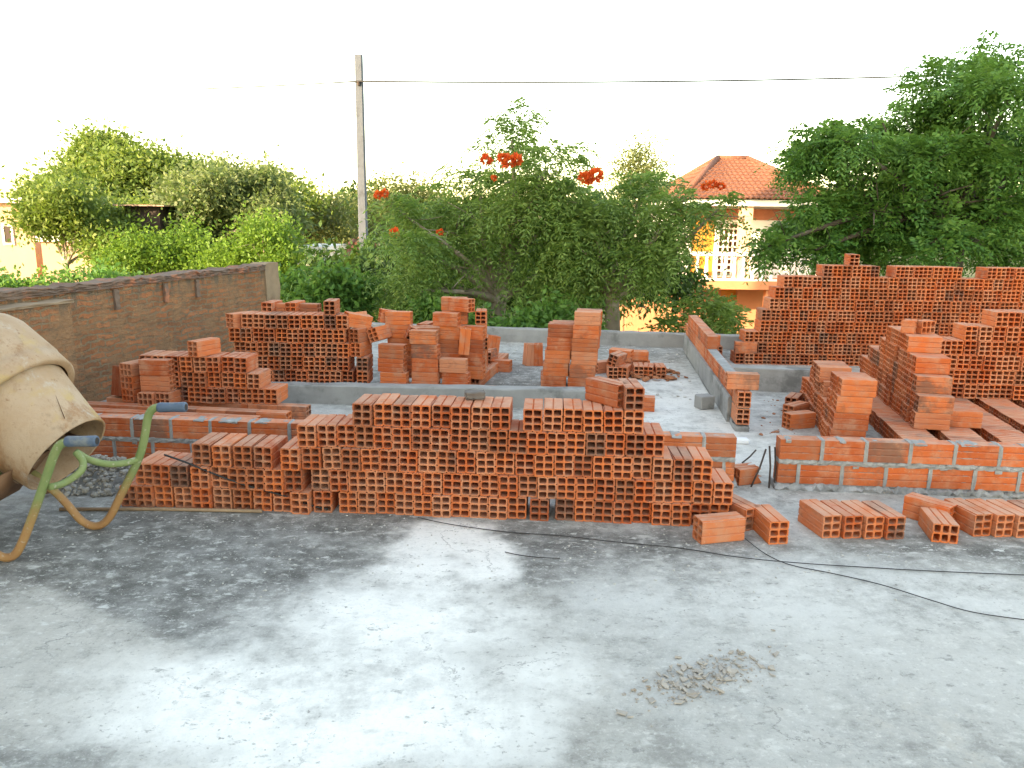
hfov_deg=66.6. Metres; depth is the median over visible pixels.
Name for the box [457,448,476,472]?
hollow brick
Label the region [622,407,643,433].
hollow brick
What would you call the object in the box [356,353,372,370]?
hollow brick
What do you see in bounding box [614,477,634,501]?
hollow brick
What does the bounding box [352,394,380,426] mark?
hollow brick
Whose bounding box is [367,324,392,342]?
hollow brick
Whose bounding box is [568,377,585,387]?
hollow brick
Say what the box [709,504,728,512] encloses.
hollow brick
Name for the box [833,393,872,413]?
hollow brick
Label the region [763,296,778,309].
hollow brick
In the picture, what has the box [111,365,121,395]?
hollow brick
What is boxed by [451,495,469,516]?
hollow brick
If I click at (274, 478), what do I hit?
hollow brick
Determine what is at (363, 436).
hollow brick
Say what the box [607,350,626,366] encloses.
hollow brick
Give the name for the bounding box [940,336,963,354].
hollow brick
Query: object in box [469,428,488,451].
hollow brick
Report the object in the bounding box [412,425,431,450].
hollow brick
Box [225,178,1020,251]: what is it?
woods
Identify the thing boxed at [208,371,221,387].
hollow brick
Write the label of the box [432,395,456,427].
hollow brick
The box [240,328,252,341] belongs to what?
hollow brick
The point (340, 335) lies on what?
hollow brick
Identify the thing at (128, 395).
hollow brick
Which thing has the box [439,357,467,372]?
hollow brick
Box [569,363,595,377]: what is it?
hollow brick
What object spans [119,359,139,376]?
hollow brick
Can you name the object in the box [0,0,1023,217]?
sky
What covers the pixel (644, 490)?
hollow brick
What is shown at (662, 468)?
hollow brick
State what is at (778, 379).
concrete beam
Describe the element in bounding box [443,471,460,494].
hollow brick
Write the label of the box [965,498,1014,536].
hollow brick
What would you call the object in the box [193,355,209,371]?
hollow brick
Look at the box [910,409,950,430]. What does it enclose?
hollow brick
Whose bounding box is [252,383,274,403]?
hollow brick
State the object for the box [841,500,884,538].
hollow brick
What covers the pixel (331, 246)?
white house
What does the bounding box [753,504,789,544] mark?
hollow brick
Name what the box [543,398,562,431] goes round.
hollow brick
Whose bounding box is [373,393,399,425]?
hollow brick
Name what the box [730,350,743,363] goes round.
hollow brick
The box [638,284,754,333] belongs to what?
shrub
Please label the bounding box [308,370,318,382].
hollow brick
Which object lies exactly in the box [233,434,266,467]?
hollow brick
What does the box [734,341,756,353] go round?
hollow brick
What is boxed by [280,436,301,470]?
hollow brick
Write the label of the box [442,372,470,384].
hollow brick
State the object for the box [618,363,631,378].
hollow brick
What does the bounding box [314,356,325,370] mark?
hollow brick
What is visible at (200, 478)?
hollow brick
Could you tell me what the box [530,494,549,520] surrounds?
hollow brick
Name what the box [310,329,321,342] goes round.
hollow brick
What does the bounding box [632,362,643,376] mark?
hollow brick
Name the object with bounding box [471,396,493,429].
hollow brick
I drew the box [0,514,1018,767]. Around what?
grit
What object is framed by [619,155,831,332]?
tile roofed house
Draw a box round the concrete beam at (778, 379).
[731,365,809,392]
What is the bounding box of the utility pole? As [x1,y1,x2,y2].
[355,54,367,247]
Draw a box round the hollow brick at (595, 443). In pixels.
[585,431,605,455]
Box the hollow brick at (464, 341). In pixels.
[458,327,470,354]
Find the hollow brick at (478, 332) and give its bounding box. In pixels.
[461,325,485,339]
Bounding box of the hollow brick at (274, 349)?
[268,342,280,355]
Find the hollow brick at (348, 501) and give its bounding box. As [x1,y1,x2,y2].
[339,491,357,512]
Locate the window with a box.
[1,224,14,244]
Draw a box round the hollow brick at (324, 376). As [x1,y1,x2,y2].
[318,371,329,382]
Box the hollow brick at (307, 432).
[297,414,327,447]
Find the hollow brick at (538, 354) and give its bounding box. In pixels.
[533,343,542,365]
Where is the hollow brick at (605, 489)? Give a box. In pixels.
[595,478,614,500]
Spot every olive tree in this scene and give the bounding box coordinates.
[286,183,380,245]
[336,155,469,246]
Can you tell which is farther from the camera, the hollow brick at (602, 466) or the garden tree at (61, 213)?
the garden tree at (61, 213)
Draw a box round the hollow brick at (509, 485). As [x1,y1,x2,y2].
[499,467,518,497]
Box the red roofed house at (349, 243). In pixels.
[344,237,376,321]
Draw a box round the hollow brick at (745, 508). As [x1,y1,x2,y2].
[728,493,759,530]
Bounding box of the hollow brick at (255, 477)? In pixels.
[246,467,264,490]
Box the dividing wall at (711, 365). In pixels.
[683,315,751,431]
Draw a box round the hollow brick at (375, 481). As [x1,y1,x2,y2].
[366,470,385,492]
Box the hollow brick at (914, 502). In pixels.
[902,492,956,520]
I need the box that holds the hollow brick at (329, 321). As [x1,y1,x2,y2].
[324,312,341,328]
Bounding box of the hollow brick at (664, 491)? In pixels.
[654,480,673,502]
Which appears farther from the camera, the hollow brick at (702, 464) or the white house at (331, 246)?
the white house at (331, 246)
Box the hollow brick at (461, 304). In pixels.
[448,297,474,312]
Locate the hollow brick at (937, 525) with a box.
[918,507,959,543]
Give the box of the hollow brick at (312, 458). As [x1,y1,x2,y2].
[301,446,323,469]
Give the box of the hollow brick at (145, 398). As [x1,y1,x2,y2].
[137,391,157,405]
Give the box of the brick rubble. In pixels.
[630,367,687,381]
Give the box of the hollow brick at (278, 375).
[273,370,285,381]
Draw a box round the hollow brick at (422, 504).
[413,493,432,515]
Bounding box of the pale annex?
[35,236,121,282]
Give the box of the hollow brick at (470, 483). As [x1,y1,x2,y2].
[461,472,479,495]
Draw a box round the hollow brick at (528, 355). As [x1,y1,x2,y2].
[522,343,535,365]
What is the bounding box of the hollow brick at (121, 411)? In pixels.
[103,408,138,413]
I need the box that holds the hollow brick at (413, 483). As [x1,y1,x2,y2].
[403,471,423,494]
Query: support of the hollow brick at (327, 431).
on the hollow brick at (332, 456)
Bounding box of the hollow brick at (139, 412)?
[133,410,166,414]
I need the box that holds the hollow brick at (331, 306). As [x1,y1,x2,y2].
[323,298,339,314]
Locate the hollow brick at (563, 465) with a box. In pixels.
[554,455,573,476]
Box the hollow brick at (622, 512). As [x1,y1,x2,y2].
[612,498,632,523]
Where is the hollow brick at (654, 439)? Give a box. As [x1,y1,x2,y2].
[643,422,664,456]
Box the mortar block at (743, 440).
[737,437,749,443]
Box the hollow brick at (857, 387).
[837,377,877,397]
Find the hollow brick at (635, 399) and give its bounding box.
[618,378,644,410]
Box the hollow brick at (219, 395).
[212,387,226,403]
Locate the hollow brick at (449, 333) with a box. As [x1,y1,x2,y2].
[439,326,463,339]
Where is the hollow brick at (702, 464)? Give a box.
[687,446,712,481]
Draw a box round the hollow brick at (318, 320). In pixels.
[312,312,324,328]
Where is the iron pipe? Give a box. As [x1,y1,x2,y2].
[59,507,261,512]
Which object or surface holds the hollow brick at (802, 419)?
on the roof slab
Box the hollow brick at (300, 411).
[277,403,310,419]
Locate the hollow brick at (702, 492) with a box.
[692,480,712,504]
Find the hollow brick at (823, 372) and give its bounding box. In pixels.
[815,365,851,381]
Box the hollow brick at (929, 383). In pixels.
[911,374,952,393]
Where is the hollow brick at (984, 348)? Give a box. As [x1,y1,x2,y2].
[976,340,991,355]
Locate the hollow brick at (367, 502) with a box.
[358,492,376,513]
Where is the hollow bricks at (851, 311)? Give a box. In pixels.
[87,253,1023,508]
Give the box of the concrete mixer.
[0,313,104,493]
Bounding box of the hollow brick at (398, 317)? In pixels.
[385,311,412,324]
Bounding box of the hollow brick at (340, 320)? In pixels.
[336,312,350,328]
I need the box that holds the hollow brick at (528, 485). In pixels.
[518,475,537,496]
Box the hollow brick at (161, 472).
[151,452,189,486]
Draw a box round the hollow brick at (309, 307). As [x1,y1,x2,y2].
[299,303,321,311]
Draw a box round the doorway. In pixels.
[721,289,735,329]
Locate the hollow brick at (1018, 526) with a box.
[986,499,1023,537]
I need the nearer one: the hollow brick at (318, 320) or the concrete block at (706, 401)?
the concrete block at (706, 401)
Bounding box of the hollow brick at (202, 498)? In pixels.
[191,487,214,507]
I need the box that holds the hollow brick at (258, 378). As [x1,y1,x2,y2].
[247,368,270,388]
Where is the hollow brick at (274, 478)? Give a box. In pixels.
[264,462,284,491]
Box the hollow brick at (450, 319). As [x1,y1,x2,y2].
[433,311,460,326]
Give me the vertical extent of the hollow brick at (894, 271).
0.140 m
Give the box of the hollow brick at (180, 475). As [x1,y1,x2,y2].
[169,453,192,486]
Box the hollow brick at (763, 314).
[756,307,770,320]
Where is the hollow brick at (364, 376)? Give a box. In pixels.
[357,367,372,382]
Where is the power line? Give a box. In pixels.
[0,74,958,92]
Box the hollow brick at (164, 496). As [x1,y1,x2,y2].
[154,486,175,506]
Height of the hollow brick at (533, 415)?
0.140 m
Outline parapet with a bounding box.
[350,322,741,349]
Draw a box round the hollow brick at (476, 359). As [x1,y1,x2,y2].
[463,352,484,366]
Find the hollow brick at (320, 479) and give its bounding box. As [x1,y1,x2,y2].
[311,467,329,489]
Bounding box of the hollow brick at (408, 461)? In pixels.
[399,449,418,472]
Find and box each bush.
[69,207,222,278]
[176,200,317,291]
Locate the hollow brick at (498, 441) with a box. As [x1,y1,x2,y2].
[488,427,508,452]
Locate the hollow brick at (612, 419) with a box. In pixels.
[602,404,622,432]
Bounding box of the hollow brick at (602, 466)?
[592,455,612,478]
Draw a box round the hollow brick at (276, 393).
[264,383,287,404]
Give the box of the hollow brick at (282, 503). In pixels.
[273,490,291,511]
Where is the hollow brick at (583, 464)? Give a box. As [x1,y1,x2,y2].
[573,451,592,476]
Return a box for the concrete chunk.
[464,389,485,399]
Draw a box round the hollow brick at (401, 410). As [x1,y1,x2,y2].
[391,395,418,427]
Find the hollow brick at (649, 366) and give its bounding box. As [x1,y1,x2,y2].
[643,362,653,378]
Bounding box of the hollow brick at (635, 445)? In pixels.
[624,430,645,456]
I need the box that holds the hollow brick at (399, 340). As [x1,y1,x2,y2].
[387,338,411,351]
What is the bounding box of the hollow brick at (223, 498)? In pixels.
[213,487,233,508]
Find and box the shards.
[759,399,794,435]
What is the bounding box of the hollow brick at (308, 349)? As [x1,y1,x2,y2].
[303,343,314,356]
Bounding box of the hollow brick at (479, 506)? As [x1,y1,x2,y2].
[470,495,489,517]
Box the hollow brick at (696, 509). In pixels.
[690,502,709,524]
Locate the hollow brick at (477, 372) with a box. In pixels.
[468,365,484,379]
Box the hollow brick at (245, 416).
[226,414,260,417]
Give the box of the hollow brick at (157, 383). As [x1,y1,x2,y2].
[140,374,176,391]
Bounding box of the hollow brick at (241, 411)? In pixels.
[226,408,260,414]
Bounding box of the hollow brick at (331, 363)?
[325,357,337,370]
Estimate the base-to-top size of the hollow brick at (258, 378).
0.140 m
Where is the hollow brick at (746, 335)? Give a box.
[739,328,753,341]
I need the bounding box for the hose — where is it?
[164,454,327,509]
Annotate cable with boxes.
[418,517,1023,574]
[505,552,559,558]
[745,538,1023,619]
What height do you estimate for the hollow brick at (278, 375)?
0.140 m
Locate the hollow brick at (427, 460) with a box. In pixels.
[418,450,436,472]
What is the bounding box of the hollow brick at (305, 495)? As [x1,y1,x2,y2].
[290,482,313,514]
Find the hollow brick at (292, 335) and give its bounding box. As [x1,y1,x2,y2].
[286,328,297,342]
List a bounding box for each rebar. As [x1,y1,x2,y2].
[741,449,756,462]
[750,449,766,486]
[768,446,770,487]
[773,447,776,487]
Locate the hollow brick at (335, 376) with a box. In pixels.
[330,371,341,382]
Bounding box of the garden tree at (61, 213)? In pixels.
[0,162,158,278]
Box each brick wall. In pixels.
[0,262,279,400]
[90,413,736,487]
[770,434,1023,498]
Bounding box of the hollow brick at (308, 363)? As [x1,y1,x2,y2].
[303,357,314,370]
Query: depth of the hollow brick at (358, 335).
7.90 m
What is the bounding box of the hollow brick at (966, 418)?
[949,408,982,428]
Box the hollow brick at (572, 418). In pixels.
[562,398,582,431]
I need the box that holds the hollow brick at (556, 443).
[547,421,565,454]
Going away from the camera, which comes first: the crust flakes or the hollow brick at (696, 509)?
the crust flakes
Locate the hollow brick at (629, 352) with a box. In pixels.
[609,347,633,362]
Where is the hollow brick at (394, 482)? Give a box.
[385,471,403,493]
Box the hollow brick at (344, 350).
[337,340,349,357]
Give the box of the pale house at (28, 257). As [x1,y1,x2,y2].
[0,197,48,280]
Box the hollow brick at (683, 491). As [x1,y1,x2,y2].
[673,481,692,502]
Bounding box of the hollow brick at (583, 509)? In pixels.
[574,494,593,521]
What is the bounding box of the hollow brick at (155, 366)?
[138,358,174,375]
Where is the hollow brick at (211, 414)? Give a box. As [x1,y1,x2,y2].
[194,413,229,416]
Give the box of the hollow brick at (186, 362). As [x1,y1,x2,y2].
[179,353,193,371]
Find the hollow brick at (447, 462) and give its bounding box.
[437,449,456,473]
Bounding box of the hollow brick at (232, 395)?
[226,387,239,403]
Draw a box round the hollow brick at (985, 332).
[968,323,992,340]
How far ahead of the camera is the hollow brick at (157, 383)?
6.89 m
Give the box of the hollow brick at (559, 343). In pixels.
[547,336,571,350]
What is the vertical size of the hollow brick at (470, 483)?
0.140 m
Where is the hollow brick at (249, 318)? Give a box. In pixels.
[241,311,259,327]
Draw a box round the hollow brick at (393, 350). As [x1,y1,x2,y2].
[378,343,407,358]
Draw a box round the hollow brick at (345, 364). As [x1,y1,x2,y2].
[337,356,354,370]
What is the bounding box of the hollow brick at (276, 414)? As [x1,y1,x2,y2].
[256,409,291,418]
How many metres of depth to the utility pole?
22.02 m
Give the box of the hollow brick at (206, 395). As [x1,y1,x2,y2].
[200,387,214,403]
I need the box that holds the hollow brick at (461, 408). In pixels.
[451,397,473,429]
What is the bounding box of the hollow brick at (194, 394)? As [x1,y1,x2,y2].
[188,387,200,402]
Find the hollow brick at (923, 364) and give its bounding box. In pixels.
[911,355,950,374]
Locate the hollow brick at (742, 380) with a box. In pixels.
[725,371,759,389]
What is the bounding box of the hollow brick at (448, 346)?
[438,339,458,352]
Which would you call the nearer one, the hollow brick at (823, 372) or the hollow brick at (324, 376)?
the hollow brick at (823, 372)
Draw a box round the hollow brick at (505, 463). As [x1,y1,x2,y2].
[495,452,514,473]
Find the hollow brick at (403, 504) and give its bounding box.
[395,493,413,514]
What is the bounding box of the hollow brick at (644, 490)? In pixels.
[634,478,653,502]
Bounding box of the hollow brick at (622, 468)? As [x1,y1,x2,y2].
[612,453,632,479]
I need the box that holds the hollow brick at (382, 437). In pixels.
[373,425,392,448]
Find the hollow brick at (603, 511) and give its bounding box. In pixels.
[593,499,612,522]
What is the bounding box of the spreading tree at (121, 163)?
[0,116,207,274]
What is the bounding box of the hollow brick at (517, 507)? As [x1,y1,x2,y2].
[508,496,527,518]
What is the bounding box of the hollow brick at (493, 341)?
[488,335,500,353]
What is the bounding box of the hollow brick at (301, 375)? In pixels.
[296,370,307,381]
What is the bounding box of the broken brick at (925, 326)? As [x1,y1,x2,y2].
[916,319,935,333]
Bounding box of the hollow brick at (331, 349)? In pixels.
[326,343,337,356]
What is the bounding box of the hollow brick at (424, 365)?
[412,358,439,371]
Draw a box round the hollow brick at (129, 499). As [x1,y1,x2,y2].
[119,476,143,506]
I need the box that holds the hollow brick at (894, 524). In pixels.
[861,500,905,539]
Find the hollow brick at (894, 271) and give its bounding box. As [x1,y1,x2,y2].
[885,265,905,277]
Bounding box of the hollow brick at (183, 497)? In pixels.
[174,486,192,507]
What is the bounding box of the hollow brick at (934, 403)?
[913,393,954,413]
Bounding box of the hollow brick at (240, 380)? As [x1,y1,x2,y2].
[233,368,256,388]
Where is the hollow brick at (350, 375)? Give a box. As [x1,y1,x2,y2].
[342,366,356,381]
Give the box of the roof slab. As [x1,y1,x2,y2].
[0,339,1023,767]
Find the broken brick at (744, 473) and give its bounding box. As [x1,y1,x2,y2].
[734,462,760,485]
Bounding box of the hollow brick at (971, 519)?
[944,498,992,536]
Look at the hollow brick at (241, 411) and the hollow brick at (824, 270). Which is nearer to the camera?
the hollow brick at (241, 411)
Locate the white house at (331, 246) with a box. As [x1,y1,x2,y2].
[298,244,345,265]
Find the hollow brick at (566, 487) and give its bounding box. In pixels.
[557,476,575,498]
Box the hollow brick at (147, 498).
[134,484,155,506]
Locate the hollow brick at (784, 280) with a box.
[777,275,792,286]
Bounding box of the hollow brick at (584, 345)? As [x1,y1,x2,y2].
[572,338,598,351]
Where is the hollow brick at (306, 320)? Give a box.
[300,312,317,328]
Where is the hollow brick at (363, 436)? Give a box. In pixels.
[355,424,373,447]
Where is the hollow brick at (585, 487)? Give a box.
[576,473,594,498]
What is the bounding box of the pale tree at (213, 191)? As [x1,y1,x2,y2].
[138,143,323,271]
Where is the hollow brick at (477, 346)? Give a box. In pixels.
[469,339,484,352]
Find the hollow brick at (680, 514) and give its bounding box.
[671,502,690,525]
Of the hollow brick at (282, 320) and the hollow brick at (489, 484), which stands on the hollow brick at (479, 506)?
the hollow brick at (489, 484)
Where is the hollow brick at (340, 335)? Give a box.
[333,328,349,342]
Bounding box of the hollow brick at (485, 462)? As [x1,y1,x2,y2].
[476,451,495,473]
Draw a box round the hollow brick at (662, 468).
[651,446,672,480]
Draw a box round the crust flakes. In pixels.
[615,629,778,726]
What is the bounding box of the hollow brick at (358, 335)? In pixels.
[348,326,372,342]
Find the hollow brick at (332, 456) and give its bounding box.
[322,445,342,468]
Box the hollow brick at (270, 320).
[264,311,282,328]
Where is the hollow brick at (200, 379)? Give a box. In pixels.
[192,372,207,387]
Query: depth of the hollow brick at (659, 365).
9.05 m
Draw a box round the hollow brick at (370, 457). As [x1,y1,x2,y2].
[361,448,379,470]
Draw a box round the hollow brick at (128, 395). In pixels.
[121,388,140,402]
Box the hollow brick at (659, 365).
[654,363,665,378]
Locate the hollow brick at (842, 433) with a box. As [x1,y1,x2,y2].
[828,426,865,437]
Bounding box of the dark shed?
[112,204,175,265]
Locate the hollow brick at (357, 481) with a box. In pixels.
[348,469,366,491]
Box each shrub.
[278,254,387,322]
[391,289,504,326]
[487,285,609,329]
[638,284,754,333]
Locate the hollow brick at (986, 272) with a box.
[975,267,996,278]
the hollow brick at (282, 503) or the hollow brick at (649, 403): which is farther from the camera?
the hollow brick at (649, 403)
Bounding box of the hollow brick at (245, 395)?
[239,388,252,403]
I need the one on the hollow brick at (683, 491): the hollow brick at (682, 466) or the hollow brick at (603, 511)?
the hollow brick at (682, 466)
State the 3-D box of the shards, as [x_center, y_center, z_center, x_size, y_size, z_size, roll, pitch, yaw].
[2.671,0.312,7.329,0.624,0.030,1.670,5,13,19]
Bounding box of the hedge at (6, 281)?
[0,257,149,287]
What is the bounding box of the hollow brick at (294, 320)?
[288,312,305,328]
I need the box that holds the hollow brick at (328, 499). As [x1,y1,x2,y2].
[313,489,339,512]
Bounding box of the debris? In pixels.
[500,349,690,399]
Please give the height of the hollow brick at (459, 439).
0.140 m
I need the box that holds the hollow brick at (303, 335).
[298,328,309,342]
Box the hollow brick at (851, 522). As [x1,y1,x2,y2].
[820,499,862,538]
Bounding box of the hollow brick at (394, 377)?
[380,371,408,383]
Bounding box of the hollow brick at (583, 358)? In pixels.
[571,351,597,365]
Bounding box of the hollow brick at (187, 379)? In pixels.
[180,371,193,386]
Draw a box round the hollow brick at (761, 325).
[754,318,769,331]
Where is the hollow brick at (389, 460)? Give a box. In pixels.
[379,449,398,471]
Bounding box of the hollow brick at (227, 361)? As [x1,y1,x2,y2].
[221,352,244,371]
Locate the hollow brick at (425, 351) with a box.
[411,344,439,358]
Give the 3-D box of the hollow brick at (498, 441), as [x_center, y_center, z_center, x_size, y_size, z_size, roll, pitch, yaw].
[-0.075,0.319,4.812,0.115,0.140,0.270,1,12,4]
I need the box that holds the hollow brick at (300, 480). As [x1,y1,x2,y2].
[284,468,311,490]
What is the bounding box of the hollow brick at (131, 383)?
[120,375,140,389]
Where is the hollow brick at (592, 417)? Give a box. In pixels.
[582,400,602,432]
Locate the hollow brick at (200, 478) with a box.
[190,465,212,488]
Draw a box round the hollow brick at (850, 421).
[830,410,868,430]
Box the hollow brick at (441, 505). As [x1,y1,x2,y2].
[432,492,450,517]
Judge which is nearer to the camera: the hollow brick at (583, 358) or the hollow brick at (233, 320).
the hollow brick at (233, 320)
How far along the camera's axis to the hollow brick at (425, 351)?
7.87 m
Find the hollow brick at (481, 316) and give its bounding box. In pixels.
[475,308,486,323]
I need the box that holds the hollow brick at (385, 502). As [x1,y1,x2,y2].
[377,492,395,513]
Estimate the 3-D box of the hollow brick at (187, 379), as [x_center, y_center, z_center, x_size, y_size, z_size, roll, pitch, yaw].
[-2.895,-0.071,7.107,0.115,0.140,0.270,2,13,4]
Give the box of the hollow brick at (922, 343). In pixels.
[904,335,942,353]
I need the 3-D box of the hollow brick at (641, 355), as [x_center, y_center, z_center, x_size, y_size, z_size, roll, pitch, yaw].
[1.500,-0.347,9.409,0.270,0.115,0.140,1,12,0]
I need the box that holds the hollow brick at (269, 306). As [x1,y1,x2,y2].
[261,300,282,311]
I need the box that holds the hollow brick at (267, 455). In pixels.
[253,435,287,468]
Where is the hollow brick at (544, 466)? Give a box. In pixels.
[534,452,553,476]
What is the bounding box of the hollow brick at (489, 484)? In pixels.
[480,473,498,495]
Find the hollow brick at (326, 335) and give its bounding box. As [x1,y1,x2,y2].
[321,329,332,342]
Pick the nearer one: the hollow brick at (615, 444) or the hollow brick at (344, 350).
the hollow brick at (615, 444)
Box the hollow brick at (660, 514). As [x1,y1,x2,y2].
[650,502,670,525]
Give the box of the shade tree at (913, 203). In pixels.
[733,29,1023,285]
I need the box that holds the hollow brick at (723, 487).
[711,468,733,504]
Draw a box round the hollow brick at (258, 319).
[253,311,269,327]
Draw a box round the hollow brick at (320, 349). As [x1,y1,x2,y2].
[314,343,326,356]
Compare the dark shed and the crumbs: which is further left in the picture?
the dark shed
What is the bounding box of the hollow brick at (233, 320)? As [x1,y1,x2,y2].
[225,311,252,327]
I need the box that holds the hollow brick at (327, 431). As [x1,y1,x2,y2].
[317,414,345,446]
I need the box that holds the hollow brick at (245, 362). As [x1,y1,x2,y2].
[234,352,257,373]
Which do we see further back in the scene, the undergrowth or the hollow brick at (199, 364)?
the undergrowth
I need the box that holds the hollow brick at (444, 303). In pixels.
[441,296,467,309]
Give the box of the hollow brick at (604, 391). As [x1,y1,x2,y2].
[585,376,629,407]
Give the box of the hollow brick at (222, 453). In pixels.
[211,433,247,466]
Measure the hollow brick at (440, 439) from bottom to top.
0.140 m
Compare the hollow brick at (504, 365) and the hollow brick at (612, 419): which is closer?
the hollow brick at (612, 419)
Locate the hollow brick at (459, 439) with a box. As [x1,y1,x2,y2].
[450,428,469,450]
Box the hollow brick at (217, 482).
[211,465,228,487]
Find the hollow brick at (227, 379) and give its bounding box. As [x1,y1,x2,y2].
[221,372,234,387]
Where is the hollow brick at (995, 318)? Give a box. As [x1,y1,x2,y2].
[981,309,1009,326]
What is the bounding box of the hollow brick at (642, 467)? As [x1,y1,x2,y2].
[632,456,651,478]
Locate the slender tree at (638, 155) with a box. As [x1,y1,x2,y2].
[587,121,679,241]
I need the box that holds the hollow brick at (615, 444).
[605,432,624,456]
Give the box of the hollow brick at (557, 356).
[545,349,570,363]
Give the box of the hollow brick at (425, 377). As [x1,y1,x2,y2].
[412,372,439,383]
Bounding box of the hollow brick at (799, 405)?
[782,400,809,412]
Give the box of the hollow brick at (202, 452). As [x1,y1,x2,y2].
[192,432,227,465]
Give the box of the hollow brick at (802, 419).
[781,410,815,429]
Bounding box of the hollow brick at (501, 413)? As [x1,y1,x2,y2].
[491,397,512,429]
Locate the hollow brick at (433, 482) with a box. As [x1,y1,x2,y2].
[423,471,442,494]
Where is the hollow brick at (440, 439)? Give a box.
[430,426,450,451]
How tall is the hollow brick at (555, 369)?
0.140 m
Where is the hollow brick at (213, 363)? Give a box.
[206,352,229,372]
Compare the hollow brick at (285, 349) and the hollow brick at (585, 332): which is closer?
the hollow brick at (285, 349)
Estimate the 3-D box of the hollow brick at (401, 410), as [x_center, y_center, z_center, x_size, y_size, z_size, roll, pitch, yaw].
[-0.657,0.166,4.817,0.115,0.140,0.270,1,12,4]
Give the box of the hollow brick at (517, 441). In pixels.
[508,419,527,453]
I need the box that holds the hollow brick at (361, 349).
[350,341,371,356]
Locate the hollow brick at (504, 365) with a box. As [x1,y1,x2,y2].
[491,359,511,372]
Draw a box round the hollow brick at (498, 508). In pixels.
[488,495,507,519]
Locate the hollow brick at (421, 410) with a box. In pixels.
[411,395,437,427]
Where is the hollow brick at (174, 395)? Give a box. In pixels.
[154,387,181,403]
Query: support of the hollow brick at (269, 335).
on the hollow brick at (274, 349)
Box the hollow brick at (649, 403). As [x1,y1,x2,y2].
[644,395,654,411]
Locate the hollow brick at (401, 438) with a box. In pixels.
[392,426,411,450]
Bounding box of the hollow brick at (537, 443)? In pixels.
[527,425,546,454]
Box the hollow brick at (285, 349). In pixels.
[280,342,291,356]
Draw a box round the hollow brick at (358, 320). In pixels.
[344,311,372,328]
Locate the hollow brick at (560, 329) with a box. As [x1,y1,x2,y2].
[548,323,573,337]
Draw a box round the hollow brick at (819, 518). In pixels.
[798,499,841,537]
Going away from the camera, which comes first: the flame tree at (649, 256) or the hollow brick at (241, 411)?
the hollow brick at (241, 411)
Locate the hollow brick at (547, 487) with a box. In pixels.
[538,473,556,498]
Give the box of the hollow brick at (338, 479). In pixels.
[329,469,348,491]
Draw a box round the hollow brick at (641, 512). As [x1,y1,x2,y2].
[632,501,650,522]
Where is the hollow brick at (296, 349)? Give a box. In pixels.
[291,343,302,356]
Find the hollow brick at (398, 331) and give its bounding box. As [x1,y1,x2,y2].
[389,325,411,338]
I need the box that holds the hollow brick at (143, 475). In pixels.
[135,450,173,484]
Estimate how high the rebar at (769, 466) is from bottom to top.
0.288 m
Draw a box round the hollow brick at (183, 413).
[163,412,197,415]
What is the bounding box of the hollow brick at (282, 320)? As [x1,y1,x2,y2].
[276,311,293,328]
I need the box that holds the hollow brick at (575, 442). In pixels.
[566,429,585,454]
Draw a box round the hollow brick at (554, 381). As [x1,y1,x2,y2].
[541,374,565,386]
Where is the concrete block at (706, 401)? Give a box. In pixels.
[694,393,714,409]
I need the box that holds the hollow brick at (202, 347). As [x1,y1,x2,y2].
[187,337,220,357]
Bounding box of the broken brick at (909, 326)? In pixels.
[900,318,917,333]
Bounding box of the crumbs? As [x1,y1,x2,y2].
[622,644,785,714]
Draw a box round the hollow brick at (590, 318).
[574,311,600,325]
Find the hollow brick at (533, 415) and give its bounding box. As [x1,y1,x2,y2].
[523,398,542,431]
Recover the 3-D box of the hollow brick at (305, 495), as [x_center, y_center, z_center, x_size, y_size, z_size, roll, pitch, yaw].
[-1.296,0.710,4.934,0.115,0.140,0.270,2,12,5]
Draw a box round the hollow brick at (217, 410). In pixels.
[196,406,229,413]
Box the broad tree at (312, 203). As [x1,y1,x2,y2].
[14,152,341,234]
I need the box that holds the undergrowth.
[289,220,726,324]
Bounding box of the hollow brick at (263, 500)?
[253,490,273,510]
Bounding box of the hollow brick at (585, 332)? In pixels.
[573,325,598,338]
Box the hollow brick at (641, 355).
[632,350,648,360]
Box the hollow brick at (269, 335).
[263,328,275,342]
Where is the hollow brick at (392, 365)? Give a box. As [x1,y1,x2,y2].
[378,358,406,372]
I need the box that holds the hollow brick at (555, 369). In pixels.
[543,361,568,375]
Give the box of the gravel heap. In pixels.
[59,454,130,496]
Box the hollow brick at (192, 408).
[186,406,201,411]
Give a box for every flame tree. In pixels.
[352,96,621,324]
[525,164,755,330]
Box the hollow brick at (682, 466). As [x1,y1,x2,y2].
[667,446,693,481]
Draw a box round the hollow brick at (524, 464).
[515,453,534,474]
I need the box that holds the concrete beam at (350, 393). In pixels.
[271,381,585,407]
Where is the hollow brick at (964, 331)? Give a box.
[952,322,978,340]
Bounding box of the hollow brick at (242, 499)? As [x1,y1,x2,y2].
[233,489,253,508]
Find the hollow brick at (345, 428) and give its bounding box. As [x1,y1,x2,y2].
[336,414,355,446]
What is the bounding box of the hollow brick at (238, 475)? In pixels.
[228,465,246,489]
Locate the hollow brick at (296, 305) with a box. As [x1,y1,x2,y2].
[285,300,304,311]
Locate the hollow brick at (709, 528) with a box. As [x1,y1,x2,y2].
[692,511,745,544]
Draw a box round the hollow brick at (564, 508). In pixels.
[555,498,574,520]
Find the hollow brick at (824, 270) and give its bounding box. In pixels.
[816,264,832,276]
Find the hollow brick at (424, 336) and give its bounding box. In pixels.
[409,329,437,344]
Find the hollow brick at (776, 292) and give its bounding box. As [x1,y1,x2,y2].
[768,285,783,298]
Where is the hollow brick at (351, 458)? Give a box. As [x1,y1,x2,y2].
[341,446,361,470]
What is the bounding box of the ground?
[144,230,1023,326]

